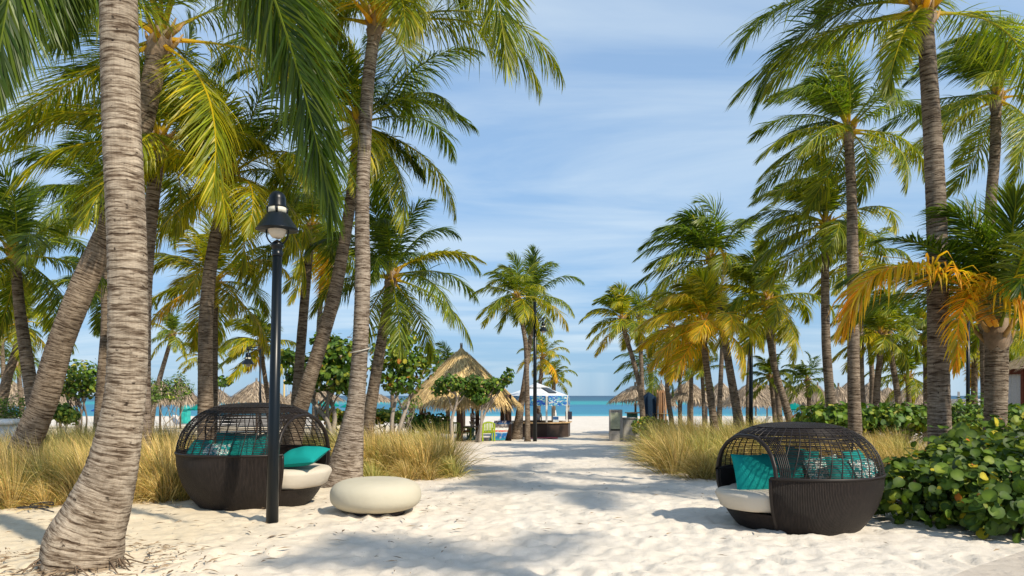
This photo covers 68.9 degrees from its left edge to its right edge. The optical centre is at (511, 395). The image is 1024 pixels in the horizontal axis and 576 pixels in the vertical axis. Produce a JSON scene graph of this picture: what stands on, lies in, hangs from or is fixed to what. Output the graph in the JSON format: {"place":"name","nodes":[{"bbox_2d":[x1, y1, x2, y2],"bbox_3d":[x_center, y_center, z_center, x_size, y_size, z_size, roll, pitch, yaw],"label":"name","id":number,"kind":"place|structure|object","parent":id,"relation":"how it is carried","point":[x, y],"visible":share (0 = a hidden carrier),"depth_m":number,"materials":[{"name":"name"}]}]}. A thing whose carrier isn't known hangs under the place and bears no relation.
{"place":"outdoors","nodes":[
{"label":"outdoors","id":0,"kind":"place"},
{"bbox_2d":[8,396,979,415],"bbox_3d":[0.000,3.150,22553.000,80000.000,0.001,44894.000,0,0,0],"label":"sea","id":1,"kind":"structure","parent":0,"point":[589,406],"depth_m":170.85,"materials":[{"name":"liquid"}]},
{"bbox_2d":[0,416,1023,575],"bbox_3d":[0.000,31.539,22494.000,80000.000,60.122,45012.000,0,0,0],"label":"sand ground","id":2,"kind":"structure","parent":0,"point":[686,516],"depth_m":8.62,"materials":[{"name":"sand"}]},
{"bbox_2d":[0,419,19,446],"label":"white planter","id":3,"kind":"object","parent":2,"relation":"on","point":[6,423],"visible":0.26,"depth_m":16.50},
{"bbox_2d":[0,390,25,418],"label":"flowering shrub","id":4,"kind":"object","parent":2,"relation":"on","point":[13,413],"visible":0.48,"depth_m":27.85,"materials":[{"name":"green plant"}]},
{"bbox_2d":[0,348,39,414],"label":"coconut palm","id":5,"kind":"object","parent":2,"relation":"on","point":[19,381],"visible":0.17,"depth_m":49.87,"materials":[{"name":"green plant"}]},
{"bbox_2d":[0,322,42,410],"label":"coconut palm","id":6,"kind":"object","parent":2,"relation":"on","point":[3,353],"visible":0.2,"depth_m":41.95,"materials":[{"name":"green plant"}]},
{"bbox_2d":[0,271,78,418],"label":"coconut palm","id":7,"kind":"object","parent":2,"relation":"on","point":[7,376],"visible":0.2,"depth_m":29.86,"materials":[{"name":"green plant"}]},
{"bbox_2d":[0,159,106,443],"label":"coconut palm","id":8,"kind":"object","parent":2,"relation":"on","point":[17,230],"visible":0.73,"depth_m":16.91,"materials":[{"name":"green plant"}]},
{"bbox_2d":[52,401,81,431],"bbox_3d":[-16.249,1.140,26.981,1.251,1.972,1.076,0,0,0],"label":"green shrub","id":9,"kind":"object","parent":2,"relation":"on","point":[65,412],"visible":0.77,"depth_m":26.80,"materials":[{"name":"green plant"}]},
{"bbox_2d":[61,359,96,435],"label":"round tree","id":10,"kind":"object","parent":2,"relation":"on","point":[83,384],"visible":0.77,"depth_m":32.72,"materials":[{"name":"green plant"}]},
{"bbox_2d":[0,102,185,428],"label":"coconut palm","id":11,"kind":"object","parent":2,"relation":"on","point":[59,188],"visible":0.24,"depth_m":21.64,"materials":[{"name":"green plant"}]},
{"bbox_2d":[36,255,157,337],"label":"coconut palm","id":12,"kind":"object","parent":2,"relation":"on","point":[96,319],"visible":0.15,"depth_m":27.91,"materials":[{"name":"green plant"}]},
{"bbox_2d":[0,416,212,512],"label":"fountain grass","id":13,"kind":"structure","parent":2,"relation":"on","point":[52,472],"depth_m":11.55,"materials":[{"name":"plant"}]},
{"bbox_2d":[0,6,284,455],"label":"coconut palm","id":14,"kind":"object","parent":2,"relation":"on","point":[159,148],"visible":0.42,"depth_m":13.70,"materials":[{"name":"green plant"}]},
{"bbox_2d":[151,381,189,427],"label":"thatched umbrella","id":15,"kind":"object","parent":2,"relation":"on","point":[167,402],"visible":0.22,"depth_m":51.73,"materials":[{"name":"brown plant"}]},
{"bbox_2d":[151,304,192,430],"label":"coconut palm","id":16,"kind":"object","parent":2,"relation":"on","point":[172,323],"visible":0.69,"depth_m":44.88,"materials":[{"name":"green plant"}]},
{"bbox_2d":[153,371,195,435],"bbox_3d":[-15.402,0.567,34.001,1.979,3.480,1.268,0,0,-22],"label":"oleander shrub","id":17,"kind":"object","parent":2,"relation":"on","point":[170,397],"visible":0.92,"depth_m":33.90,"materials":[{"name":"green plant"}]},
{"bbox_2d":[157,378,197,427],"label":"thatched umbrella","id":18,"kind":"object","parent":2,"relation":"on","point":[190,400],"visible":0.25,"depth_m":59.35,"materials":[{"name":"brown plant"}]},
{"bbox_2d":[0,0,366,575],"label":"coconut palm","id":19,"kind":"object","parent":2,"relation":"on","point":[86,530],"visible":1,"depth_m":6.63,"materials":[{"name":"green plant"}]},
{"bbox_2d":[0,0,368,465],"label":"coconut palm","id":20,"kind":"object","parent":2,"relation":"on","point":[159,46],"visible":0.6,"depth_m":12.83,"materials":[{"name":"green plant"}]},
{"bbox_2d":[175,343,226,373],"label":"coconut palm","id":21,"kind":"object","parent":2,"relation":"on","point":[189,366],"visible":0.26,"depth_m":51.69,"materials":[{"name":"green plant"}]},
{"bbox_2d":[88,68,342,439],"bbox_3d":[-6.221,-2.582,15.721,4.675,8.786,4.849,0,0,-34],"label":"coconut palm","id":22,"kind":"object","parent":2,"relation":"on","point":[205,399],"visible":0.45,"depth_m":15.67,"materials":[{"name":"green plant"}]},
{"bbox_2d":[151,210,291,438],"bbox_3d":[-8.463,-1.683,20.888,4.349,7.255,4.489,0,0,-35],"label":"coconut palm","id":23,"kind":"object","parent":2,"relation":"on","point":[191,287],"visible":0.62,"depth_m":20.90,"materials":[{"name":"green plant"}]},
{"bbox_2d":[218,375,233,430],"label":"leafy tree","id":24,"kind":"object","parent":2,"relation":"on","point":[222,382],"visible":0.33,"depth_m":43.91,"materials":[{"name":"green plant"}]},
{"bbox_2d":[242,338,261,433],"bbox_3d":[-9.446,-0.025,26.954,0.684,4.228,0.463,0,0,24],"label":"street lamp","id":25,"kind":"object","parent":2,"relation":"on","point":[247,361],"visible":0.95,"depth_m":26.96,"materials":[{"name":"metal"}]},
{"bbox_2d":[174,402,331,510],"bbox_3d":[-3.897,0.876,11.400,2.304,1.549,2.266,0,0,0],"label":"wicker daybed","id":26,"kind":"object","parent":2,"relation":"on","point":[218,482],"visible":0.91,"depth_m":10.57,"materials":[{"name":"black"}]},
{"bbox_2d":[202,444,230,454],"bbox_3d":[-4.338,0.849,10.894,0.409,0.295,0.253,0,0,8],"label":"pillow","id":27,"kind":"object","parent":26,"relation":"on","point":[215,447],"visible":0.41,"depth_m":10.84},
{"bbox_2d":[216,432,257,454],"bbox_3d":[-4.161,0.809,11.194,0.609,0.523,0.299,0,0,0],"label":"pillow","id":28,"kind":"object","parent":26,"relation":"on","point":[246,443],"visible":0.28,"depth_m":11.15,"materials":[{"name":"teal fabric"}]},
{"bbox_2d":[284,446,330,466],"bbox_3d":[-3.095,0.895,11.001,0.679,0.295,0.548,0,0,14],"label":"pillow","id":29,"kind":"object","parent":26,"relation":"on","point":[302,456],"visible":0.91,"depth_m":10.81,"materials":[{"name":"teal fabric"}]},
{"bbox_2d":[218,306,295,402],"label":"coconut palm","id":30,"kind":"object","parent":2,"relation":"on","point":[239,348],"visible":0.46,"depth_m":30.56,"materials":[{"name":"green plant"}]},
{"bbox_2d":[223,378,290,431],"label":"thatched umbrella","id":31,"kind":"object","parent":2,"relation":"on","point":[248,393],"visible":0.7,"depth_m":50.83,"materials":[{"name":"brown plant"}]},
{"bbox_2d":[255,191,298,523],"bbox_3d":[-2.986,-0.451,9.500,0.536,4.305,0.536,0,0,0],"label":"street lamp","id":32,"kind":"object","parent":2,"relation":"on","point":[276,222],"visible":0.98,"depth_m":9.44,"materials":[{"name":"metal"}]},
{"bbox_2d":[230,156,370,404],"bbox_3d":[-6.068,-2.435,20.998,4.654,8.777,4.069,0,0,44],"label":"coconut palm","id":33,"kind":"object","parent":2,"relation":"on","point":[304,206],"visible":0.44,"depth_m":20.87,"materials":[{"name":"green plant"}]},
{"bbox_2d":[282,215,354,434],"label":"coconut palm","id":34,"kind":"object","parent":2,"relation":"on","point":[287,286],"visible":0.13,"depth_m":29.89,"materials":[{"name":"green plant"}]},
{"bbox_2d":[281,332,366,439],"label":"sea grape tree","id":35,"kind":"object","parent":2,"relation":"on","point":[334,373],"visible":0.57,"depth_m":23.92,"materials":[{"name":"green plant"}]},
{"bbox_2d":[318,408,344,433],"bbox_3d":[-6.389,1.263,26.980,1.288,1.738,0.888,0,0,0],"label":"yellow shrub","id":36,"kind":"object","parent":2,"relation":"on","point":[340,413],"visible":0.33,"depth_m":26.84,"materials":[{"name":"green plant"}]},
{"bbox_2d":[225,32,486,444],"bbox_3d":[-3.508,-3.380,16.668,6.036,10.527,5.195,0,0,0],"label":"coconut palm","id":37,"kind":"object","parent":2,"relation":"on","point":[382,145],"visible":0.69,"depth_m":16.36,"materials":[{"name":"green plant"}]},
{"bbox_2d":[330,476,420,516],"bbox_3d":[-1.885,1.387,10.350,1.250,0.487,1.250,0,0,0],"label":"round ottoman","id":38,"kind":"object","parent":2,"relation":"on","point":[376,496],"visible":1,"depth_m":9.89,"materials":[{"name":"fabric"}]},
{"bbox_2d":[205,0,564,487],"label":"coconut palm","id":39,"kind":"object","parent":2,"relation":"on","point":[346,459],"visible":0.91,"depth_m":14.08,"materials":[{"name":"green plant"}]},
{"bbox_2d":[375,407,401,435],"bbox_3d":[-4.715,1.259,27.039,1.593,1.743,1.113,0,0,0],"label":"green shrub","id":40,"kind":"object","parent":2,"relation":"on","point":[382,415],"visible":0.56,"depth_m":26.77,"materials":[{"name":"green plant"}]},
{"bbox_2d":[302,197,486,438],"bbox_3d":[-2.999,-1.503,19.039,4.766,6.829,4.800,0,0,0],"label":"coconut palm","id":41,"kind":"object","parent":2,"relation":"on","point":[387,258],"visible":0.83,"depth_m":18.86,"materials":[{"name":"green plant"}]},
{"bbox_2d":[302,418,499,480],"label":"fountain grass","id":42,"kind":"structure","parent":2,"relation":"on","point":[421,456],"depth_m":16.10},
{"bbox_2d":[367,330,442,435],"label":"sea grape tree","id":43,"kind":"object","parent":2,"relation":"on","point":[404,367],"visible":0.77,"depth_m":24.95,"materials":[{"name":"green plant"}]},
{"bbox_2d":[396,395,422,435],"bbox_3d":[-4.651,1.123,32.940,1.416,2.313,0.981,0,0,0],"label":"slim shrub","id":44,"kind":"object","parent":2,"relation":"on","point":[414,405],"visible":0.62,"depth_m":32.90,"materials":[{"name":"green plant"}]},
{"bbox_2d":[397,410,449,439],"bbox_3d":[-4.598,1.591,38.445,3.174,1.689,1.300,0,0,0],"label":"dark hedge","id":45,"kind":"object","parent":2,"relation":"on","point":[424,418],"visible":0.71,"depth_m":38.23,"materials":[{"name":"green plant"}]},
{"bbox_2d":[425,340,454,433],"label":"tree","id":46,"kind":"object","parent":2,"relation":"on","point":[445,350],"visible":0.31,"depth_m":49.76,"materials":[{"name":"green plant"}]},
{"bbox_2d":[429,373,483,440],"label":"leafy tree","id":47,"kind":"object","parent":2,"relation":"on","point":[448,384],"visible":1,"depth_m":36.40,"materials":[{"name":"green plant"}]},
{"bbox_2d":[397,343,524,440],"bbox_3d":[-2.770,-0.174,40.425,7.101,5.390,7.287,0,0,0],"label":"thatched hut","id":48,"kind":"object","parent":2,"relation":"on","point":[461,362],"visible":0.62,"depth_m":39.12,"materials":[{"name":"plant"}]},
{"bbox_2d":[459,367,514,441],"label":"leafy tree","id":49,"kind":"object","parent":2,"relation":"on","point":[495,386],"visible":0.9,"depth_m":36.80,"materials":[{"name":"green plant"}]},
{"bbox_2d":[0,467,998,575],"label":"leaf litter","id":50,"kind":"object","parent":2,"relation":"on","point":[95,570],"visible":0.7,"depth_m":7.20,"materials":[{"name":"plant"}]},
{"bbox_2d":[489,421,511,439],"bbox_3d":[-0.663,1.833,38.804,1.071,1.069,0.849,0,0,-41],"label":"poster board","id":51,"kind":"object","parent":2,"relation":"on","point":[501,429],"visible":1,"depth_m":38.73,"materials":[{"name":"blue paint"}]},
{"bbox_2d":[471,251,555,441],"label":"coconut palm","id":52,"kind":"object","parent":2,"relation":"on","point":[523,309],"visible":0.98,"depth_m":37.87,"materials":[{"name":"green plant"}]},
{"bbox_2d":[489,244,584,439],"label":"coconut palm","id":53,"kind":"object","parent":2,"relation":"on","point":[517,429],"visible":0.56,"depth_m":40.83,"materials":[{"name":"green plant"}]},
{"bbox_2d":[533,302,547,440],"bbox_3d":[1.471,-1.202,37.957,0.746,7.150,0.497,0,0,-20],"label":"street lamp","id":54,"kind":"object","parent":2,"relation":"on","point":[542,329],"visible":1,"depth_m":37.93,"materials":[{"name":"metal"}]},
{"bbox_2d":[511,383,571,436],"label":"beach kiosk","id":55,"kind":"object","parent":2,"relation":"on","point":[546,396],"visible":0.49,"depth_m":43.91,"materials":[{"name":"paint"}]},
{"bbox_2d":[516,333,569,419],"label":"coconut palm","id":56,"kind":"object","parent":2,"relation":"on","point":[542,345],"visible":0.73,"depth_m":51.86,"materials":[{"name":"green plant"}]},
{"bbox_2d":[531,359,577,419],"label":"coconut palm","id":57,"kind":"object","parent":2,"relation":"on","point":[556,364],"visible":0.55,"depth_m":53.93,"materials":[{"name":"green plant"}]},
{"bbox_2d":[609,410,621,440],"bbox_3d":[5.406,1.557,38.930,0.668,1.673,0.300,0,0,0],"label":"menu sign","id":58,"kind":"object","parent":2,"relation":"on","point":[615,424],"visible":0.99,"depth_m":38.80,"materials":[{"name":"grey paint"}]},
{"bbox_2d":[579,279,659,440],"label":"coconut palm","id":59,"kind":"object","parent":2,"relation":"on","point":[616,301],"visible":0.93,"depth_m":37.87,"materials":[{"name":"green plant"}]},
{"bbox_2d":[607,382,648,411],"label":"thatched umbrella","id":60,"kind":"object","parent":2,"relation":"on","point":[629,395],"visible":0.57,"depth_m":49.11,"materials":[{"name":"beige plant"}]},
{"bbox_2d":[622,417,636,440],"bbox_3d":[6.160,1.771,39.450,0.752,1.245,0.600,0,0,0],"label":"grey cabinet","id":61,"kind":"object","parent":2,"relation":"on","point":[626,422],"visible":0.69,"depth_m":39.18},
{"bbox_2d":[615,283,657,394],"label":"coconut palm","id":62,"kind":"object","parent":2,"relation":"on","point":[636,300],"visible":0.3,"depth_m":43.88,"materials":[{"name":"green plant"}]},
{"bbox_2d":[612,333,674,397],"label":"coconut palm","id":63,"kind":"object","parent":2,"relation":"on","point":[650,380],"visible":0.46,"depth_m":45.88,"materials":[{"name":"green plant"}]},
{"bbox_2d":[640,392,656,438],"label":"covered stack","id":64,"kind":"object","parent":2,"relation":"on","point":[650,401],"visible":0.38,"depth_m":41.71,"materials":[{"name":"fabric"}]},
{"bbox_2d":[631,416,670,434],"bbox_3d":[6.898,1.703,37.415,2.241,1.390,1.356,0,0,-21],"label":"variegated shrub","id":65,"kind":"object","parent":2,"relation":"on","point":[646,419],"visible":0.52,"depth_m":37.00,"materials":[{"name":"green plant"}]},
{"bbox_2d":[630,294,692,426],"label":"coconut palm","id":66,"kind":"object","parent":2,"relation":"on","point":[653,349],"visible":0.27,"depth_m":37.89,"materials":[{"name":"green plant"}]},
{"bbox_2d":[656,390,667,423],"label":"closed beach umbrella","id":67,"kind":"object","parent":2,"relation":"on","point":[661,408],"visible":0.48,"depth_m":41.54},
{"bbox_2d":[670,379,716,420],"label":"thatched umbrella","id":68,"kind":"object","parent":2,"relation":"on","point":[683,396],"visible":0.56,"depth_m":50.03,"materials":[{"name":"brown plant"}]},
{"bbox_2d":[671,339,718,425],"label":"coconut palm","id":69,"kind":"object","parent":2,"relation":"on","point":[691,394],"visible":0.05,"depth_m":47.88,"materials":[{"name":"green plant"}]},
{"bbox_2d":[632,248,764,438],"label":"coconut palm","id":70,"kind":"object","parent":2,"relation":"on","point":[700,300],"visible":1,"depth_m":22.08,"materials":[{"name":"green plant"}]},
{"bbox_2d":[677,347,724,427],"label":"coconut palm","id":71,"kind":"object","parent":2,"relation":"on","point":[700,376],"visible":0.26,"depth_m":45.89,"materials":[{"name":"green plant"}]},
{"bbox_2d":[628,193,781,429],"bbox_3d":[7.078,-2.662,27.456,5.520,9.600,5.032,0,0,0],"label":"coconut palm","id":72,"kind":"object","parent":2,"relation":"on","point":[694,232],"visible":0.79,"depth_m":27.11,"materials":[{"name":"green plant"}]},
{"bbox_2d":[688,285,757,425],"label":"coconut palm","id":73,"kind":"object","parent":2,"relation":"on","point":[720,387],"visible":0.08,"depth_m":35.90,"materials":[{"name":"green plant"}]},
{"bbox_2d":[722,385,771,410],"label":"thatched umbrella","id":74,"kind":"object","parent":2,"relation":"on","point":[761,400],"visible":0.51,"depth_m":53.85,"materials":[{"name":"beige plant"}]},
{"bbox_2d":[749,343,752,425],"bbox_3d":[8.320,0.084,26.000,0.163,3.957,0.163,0,0,0],"label":"street lamp","id":75,"kind":"object","parent":2,"relation":"on","point":[751,388],"visible":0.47,"depth_m":25.94,"materials":[{"name":"metal"}]},
{"bbox_2d":[728,297,776,427],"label":"coconut palm","id":76,"kind":"object","parent":2,"relation":"on","point":[747,398],"visible":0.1,"depth_m":43.90,"materials":[{"name":"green plant"}]},
{"bbox_2d":[607,409,926,480],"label":"fountain grass","id":77,"kind":"structure","parent":2,"relation":"on","point":[682,448],"depth_m":17.63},
{"bbox_2d":[739,292,800,421],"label":"coconut palm","id":78,"kind":"object","parent":2,"relation":"on","point":[778,407],"visible":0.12,"depth_m":38.91,"materials":[{"name":"green plant"}]},
{"bbox_2d":[745,349,796,421],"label":"coconut palm","id":79,"kind":"object","parent":2,"relation":"on","point":[765,368],"visible":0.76,"depth_m":39.88,"materials":[{"name":"green plant"}]},
{"bbox_2d":[708,236,835,421],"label":"coconut palm","id":80,"kind":"object","parent":2,"relation":"on","point":[772,313],"visible":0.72,"depth_m":26.67,"materials":[{"name":"green plant"}]},
{"bbox_2d":[715,422,886,535],"bbox_3d":[3.538,0.980,9.300,2.022,1.311,1.990,0,0,0],"label":"wicker daybed","id":81,"kind":"object","parent":2,"relation":"on","point":[807,505],"visible":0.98,"depth_m":8.55,"materials":[{"name":"black"}]},
{"bbox_2d":[731,454,779,489],"bbox_3d":[3.013,0.988,9.143,0.630,0.542,0.248,0,0,-12],"label":"pillow","id":82,"kind":"object","parent":81,"relation":"on","point":[753,472],"visible":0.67,"depth_m":9.07,"materials":[{"name":"teal fabric"}]},
{"bbox_2d":[761,453,804,477],"bbox_3d":[3.495,0.989,9.593,0.529,0.474,0.266,0,0,8],"label":"pillow","id":83,"kind":"object","parent":81,"relation":"on","point":[798,463],"visible":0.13,"depth_m":9.53,"materials":[{"name":"teal fabric"}]},
{"bbox_2d":[803,454,836,478],"bbox_3d":[3.991,0.985,9.495,0.534,0.462,0.272,0,0,-11],"label":"pillow","id":84,"kind":"object","parent":81,"relation":"on","point":[820,475],"visible":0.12,"depth_m":9.43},
{"bbox_2d":[824,457,855,478],"bbox_3d":[4.111,0.972,9.243,0.496,0.442,0.259,0,0,-20],"label":"pillow","id":85,"kind":"object","parent":81,"relation":"on","point":[838,475],"visible":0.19,"depth_m":9.16,"materials":[{"name":"teal fabric"}]},
{"bbox_2d":[848,458,877,477],"bbox_3d":[4.396,0.973,9.245,0.470,0.374,0.272,0,0,-35],"label":"pillow","id":86,"kind":"object","parent":81,"relation":"on","point":[859,468],"visible":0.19,"depth_m":9.15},
{"bbox_2d":[781,351,835,417],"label":"coconut palm","id":87,"kind":"object","parent":2,"relation":"on","point":[802,369],"visible":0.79,"depth_m":41.86,"materials":[{"name":"green plant"}]},
{"bbox_2d":[732,145,903,406],"bbox_3d":[8.871,-2.694,22.047,4.945,9.354,4.425,0,0,0],"label":"coconut palm","id":88,"kind":"object","parent":2,"relation":"on","point":[830,245],"visible":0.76,"depth_m":21.77,"materials":[{"name":"green plant"}]},
{"bbox_2d":[819,383,847,406],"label":"thatched umbrella","id":89,"kind":"object","parent":2,"relation":"on","point":[840,394],"visible":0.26,"depth_m":55.38,"materials":[{"name":"beige plant"}]},
{"bbox_2d":[747,30,924,447],"bbox_3d":[8.175,-3.465,19.012,4.657,10.726,4.534,0,0,27],"label":"coconut palm","id":90,"kind":"object","parent":2,"relation":"on","point":[838,95],"visible":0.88,"depth_m":18.89,"materials":[{"name":"green plant"}]},
{"bbox_2d":[802,209,909,435],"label":"coconut palm","id":91,"kind":"object","parent":2,"relation":"on","point":[840,271],"visible":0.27,"depth_m":30.85,"materials":[{"name":"green plant"}]},
{"bbox_2d":[830,290,905,406],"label":"coconut palm","id":92,"kind":"object","parent":2,"relation":"on","point":[871,377],"visible":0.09,"depth_m":37.91,"materials":[{"name":"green plant"}]},
{"bbox_2d":[723,0,1023,445],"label":"coconut palm","id":93,"kind":"object","parent":2,"relation":"on","point":[919,18],"visible":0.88,"depth_m":11.96,"materials":[{"name":"green plant"}]},
{"bbox_2d":[831,286,920,433],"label":"coconut palm","id":94,"kind":"object","parent":2,"relation":"on","point":[882,341],"visible":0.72,"depth_m":30.86,"materials":[{"name":"green plant"}]},
{"bbox_2d":[842,288,925,438],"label":"coconut palm","id":95,"kind":"object","parent":2,"relation":"on","point":[894,375],"visible":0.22,"depth_m":32.87,"materials":[{"name":"green plant"}]},
{"bbox_2d":[864,345,922,438],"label":"coconut palm","id":96,"kind":"object","parent":2,"relation":"on","point":[915,385],"visible":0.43,"depth_m":39.83,"materials":[{"name":"green plant"}]},
{"bbox_2d":[791,398,1023,449],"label":"sea grape hedge","id":97,"kind":"object","parent":2,"relation":"on","point":[904,417],"visible":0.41,"depth_m":20.82,"materials":[{"name":"green plant"}]},
{"bbox_2d":[882,305,965,439],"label":"coconut palm","id":98,"kind":"object","parent":2,"relation":"on","point":[920,324],"visible":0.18,"depth_m":33.97,"materials":[{"name":"green plant"}]},
{"bbox_2d":[827,178,1023,438],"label":"coconut palm","id":99,"kind":"object","parent":2,"relation":"on","point":[989,289],"visible":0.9,"depth_m":11.60,"materials":[{"name":"green plant"}]},
{"bbox_2d":[871,7,1023,256],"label":"coconut palm","id":100,"kind":"object","parent":2,"relation":"on","point":[993,133],"visible":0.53,"depth_m":20.49,"materials":[{"name":"green plant"}]},
{"bbox_2d":[874,412,1023,542],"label":"sea grape bush","id":101,"kind":"object","parent":2,"relation":"on","point":[973,480],"visible":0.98,"depth_m":8.99,"materials":[{"name":"green plant"}]},
{"bbox_2d":[951,387,983,441],"bbox_3d":[11.597,0.820,19.005,1.296,2.200,1.128,0,0,0],"label":"leafy shrub","id":102,"kind":"object","parent":2,"relation":"on","point":[966,415],"visible":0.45,"depth_m":18.85,"materials":[{"name":"green plant"}]},
{"bbox_2d":[966,317,969,404],"bbox_3d":[14.657,-0.297,24.000,0.132,4.617,0.132,0,0,0],"label":"street lamp","id":103,"kind":"object","parent":2,"relation":"on","point":[968,369],"visible":0.32,"depth_m":23.95,"materials":[{"name":"metal"}]},
{"bbox_2d":[920,317,1019,404],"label":"coconut palm","id":104,"kind":"object","parent":2,"relation":"on","point":[974,369],"visible":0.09,"depth_m":31.89,"materials":[{"name":"green plant"}]},
{"bbox_2d":[920,302,1023,401],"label":"coconut palm","id":105,"kind":"object","parent":2,"relation":"on","point":[973,346],"visible":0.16,"depth_m":28.02,"materials":[{"name":"green plant"}]},
{"bbox_2d":[1008,357,1023,439],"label":"curtained cabana","id":106,"kind":"object","parent":2,"relation":"on","point":[1016,385],"visible":0.45,"depth_m":26.24,"materials":[{"name":"fabric"}]},
{"bbox_2d":[0,0,1023,395],"label":"sky","id":107,"kind":"structure","parent":0,"point":[640,125],"materials":[{"name":"blue"}]},
{"bbox_2d":[953,551,1023,575],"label":"path","id":108,"kind":"structure","parent":0,"point":[1011,565],"depth_m":6.68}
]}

